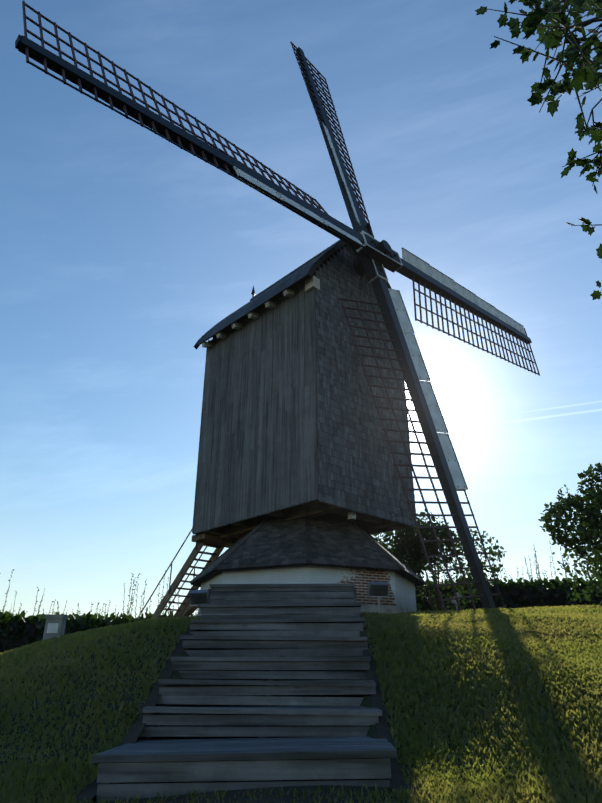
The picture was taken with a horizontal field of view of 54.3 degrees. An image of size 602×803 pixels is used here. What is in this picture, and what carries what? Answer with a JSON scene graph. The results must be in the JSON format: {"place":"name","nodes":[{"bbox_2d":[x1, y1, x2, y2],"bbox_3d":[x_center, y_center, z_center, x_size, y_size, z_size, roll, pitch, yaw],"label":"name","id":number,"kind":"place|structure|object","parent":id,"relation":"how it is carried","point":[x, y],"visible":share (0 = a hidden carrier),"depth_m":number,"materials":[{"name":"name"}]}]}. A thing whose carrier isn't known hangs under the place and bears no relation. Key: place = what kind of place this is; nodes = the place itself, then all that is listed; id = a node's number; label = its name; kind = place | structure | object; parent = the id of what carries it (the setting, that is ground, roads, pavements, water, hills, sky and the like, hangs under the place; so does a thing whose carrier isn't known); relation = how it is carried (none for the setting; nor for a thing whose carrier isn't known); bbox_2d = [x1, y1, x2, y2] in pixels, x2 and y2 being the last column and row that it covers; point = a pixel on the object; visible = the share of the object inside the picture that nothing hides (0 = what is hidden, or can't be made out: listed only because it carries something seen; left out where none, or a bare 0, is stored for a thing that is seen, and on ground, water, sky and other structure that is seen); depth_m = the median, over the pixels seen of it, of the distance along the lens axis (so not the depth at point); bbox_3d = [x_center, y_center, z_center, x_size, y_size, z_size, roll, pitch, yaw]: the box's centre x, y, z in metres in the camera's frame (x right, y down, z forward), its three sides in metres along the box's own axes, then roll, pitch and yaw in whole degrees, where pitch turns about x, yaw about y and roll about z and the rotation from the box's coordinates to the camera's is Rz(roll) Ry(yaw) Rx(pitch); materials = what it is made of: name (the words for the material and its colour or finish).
{"place":"outdoors","nodes":[
{"label":"outdoors","id":0,"kind":"place"},
{"bbox_2d":[15,0,539,610],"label":"windmill sails","id":1,"kind":"object","parent":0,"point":[371,260],"visible":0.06,"depth_m":16.64},
{"bbox_2d":[0,604,601,802],"bbox_3d":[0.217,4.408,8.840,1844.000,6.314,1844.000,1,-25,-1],"label":"terrain","id":2,"kind":"structure","parent":0,"point":[366,702],"depth_m":5.57,"materials":[{"name":"green plant"}]},
{"bbox_2d":[42,614,68,640],"bbox_3d":[-4.259,4.012,10.118,0.320,0.620,0.240,1,-25,-1],"label":"stone marker","id":3,"kind":"object","parent":2,"relation":"on","point":[55,624],"visible":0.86,"depth_m":10.09,"materials":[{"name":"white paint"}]},
{"bbox_2d":[0,569,197,652],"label":"hedge","id":4,"kind":"object","parent":2,"relation":"on","point":[80,620],"depth_m":23.40,"materials":[{"name":"green plant"}]},
{"bbox_2d":[135,529,238,620],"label":"ladder staircase","id":5,"kind":"structure","parent":2,"relation":"on","point":[201,540],"depth_m":19.32,"materials":[{"name":"brown wood"}]},
{"bbox_2d":[189,589,208,615],"bbox_3d":[-2.227,4.499,12.873,0.468,0.703,0.289,-8,-26,17],"label":"floodlight","id":6,"kind":"object","parent":2,"relation":"on","point":[198,597],"depth_m":12.88,"materials":[{"name":"metal"}]},
{"bbox_2d":[91,583,396,801],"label":"wooden steps","id":7,"kind":"structure","parent":2,"relation":"on","point":[327,625],"depth_m":5.38,"materials":[{"name":"grey wood"}]},
{"bbox_2d":[74,615,420,802],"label":"bare soil patches","id":8,"kind":"object","parent":2,"relation":"on","point":[397,782],"visible":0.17,"depth_m":4.38,"materials":[{"name":"brown soil"}]},
{"bbox_2d":[190,513,424,586],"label":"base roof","id":9,"kind":"structure","parent":2,"relation":"on","point":[330,539],"depth_m":15.42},
{"bbox_2d":[348,512,355,521],"bbox_3d":[1.377,3.135,15.884,0.160,0.255,0.160,22,-33,-39],"label":"beam end","id":10,"kind":"object","parent":9,"relation":"attached to","point":[351,516],"depth_m":15.84,"materials":[{"name":"white paint"}]},
{"bbox_2d":[368,581,388,612],"bbox_3d":[1.740,4.494,13.097,0.468,0.903,0.289,5,-26,-10],"label":"sign","id":11,"kind":"object","parent":2,"relation":"on","point":[378,590],"depth_m":13.15,"materials":[{"name":"metal"}]},
{"bbox_2d":[373,509,506,610],"bbox_3d":[5.119,6.654,22.507,5.284,4.833,3.727,1,-25,-1],"label":"bush","id":12,"kind":"object","parent":2,"relation":"on","point":[413,558],"depth_m":22.17,"materials":[{"name":"green plant"}]},
{"bbox_2d":[450,592,460,609],"bbox_3d":[4.198,5.566,15.813,0.289,0.783,0.468,-4,-25,8],"label":"floodlight","id":13,"kind":"object","parent":2,"relation":"on","point":[453,602],"depth_m":15.75,"materials":[{"name":"metal"}]},
{"bbox_2d":[385,541,601,610],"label":"hedge","id":14,"kind":"object","parent":2,"relation":"on","point":[544,584],"depth_m":24.87,"materials":[{"name":"green plant"}]},
{"bbox_2d":[538,463,601,605],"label":"tree","id":15,"kind":"object","parent":2,"relation":"on","point":[591,522],"depth_m":14.86,"materials":[{"name":"green plant"}]},
{"bbox_3d":[9.712,4.479,17.362,2.308,3.301,2.549,1,-25,-1],"label":"shrub wood","id":16,"kind":"object","parent":2,"relation":"on","visible":0},
{"bbox_2d":[576,502,601,586],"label":"shrub leaves","id":17,"kind":"object","parent":16,"relation":"on","point":[592,566],"depth_m":17.86,"materials":[{"name":"green plant"}]},
{"bbox_2d":[0,0,601,620],"label":"sky","id":18,"kind":"structure","parent":0,"point":[121,247],"materials":[{"name":"blue"}]},
{"bbox_2d":[203,290,402,538],"bbox_3d":[-0.168,2.064,18.992,4.070,9.470,5.980,22,-33,-39],"label":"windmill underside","id":19,"kind":"object","parent":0,"point":[240,529],"depth_m":16.71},
{"bbox_2d":[193,240,404,349],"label":"roof","id":20,"kind":"structure","parent":19,"relation":"on","point":[295,277],"depth_m":19.61,"materials":[{"name":"grey wood"}]},
{"bbox_2d":[202,275,319,347],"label":"mill rafter ends","id":21,"kind":"object","parent":20,"relation":"attached to","point":[312,282],"depth_m":18.73,"materials":[{"name":"beige wood"}]},
{"bbox_2d":[192,284,410,535],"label":"wooden side wall","id":22,"kind":"structure","parent":19,"relation":"attached to","point":[257,453],"depth_m":17.72,"materials":[{"name":"grey wood"}]},
{"bbox_2d":[315,244,416,526],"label":"mill front shingles","id":23,"kind":"object","parent":19,"relation":"attached to","point":[357,471],"depth_m":17.24,"materials":[{"name":"grey wood"}]},
{"bbox_2d":[344,222,391,254],"bbox_3d":[1.775,-4.890,20.022,1.500,2.169,2.989,22,-33,-39],"label":"windmill shaft","id":24,"kind":"object","parent":19,"relation":"in","point":[385,248],"depth_m":18.91,"materials":[{"name":"grey metal"}]},
{"bbox_2d":[197,564,416,614],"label":"base wall","id":25,"kind":"structure","parent":0,"point":[402,596],"depth_m":14.76,"materials":[{"name":"white paint"}]},
{"bbox_2d":[475,0,601,299],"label":"hawthorn","id":26,"kind":"object","parent":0,"point":[552,41],"depth_m":2.01,"materials":[{"name":"green plant"}]}
]}

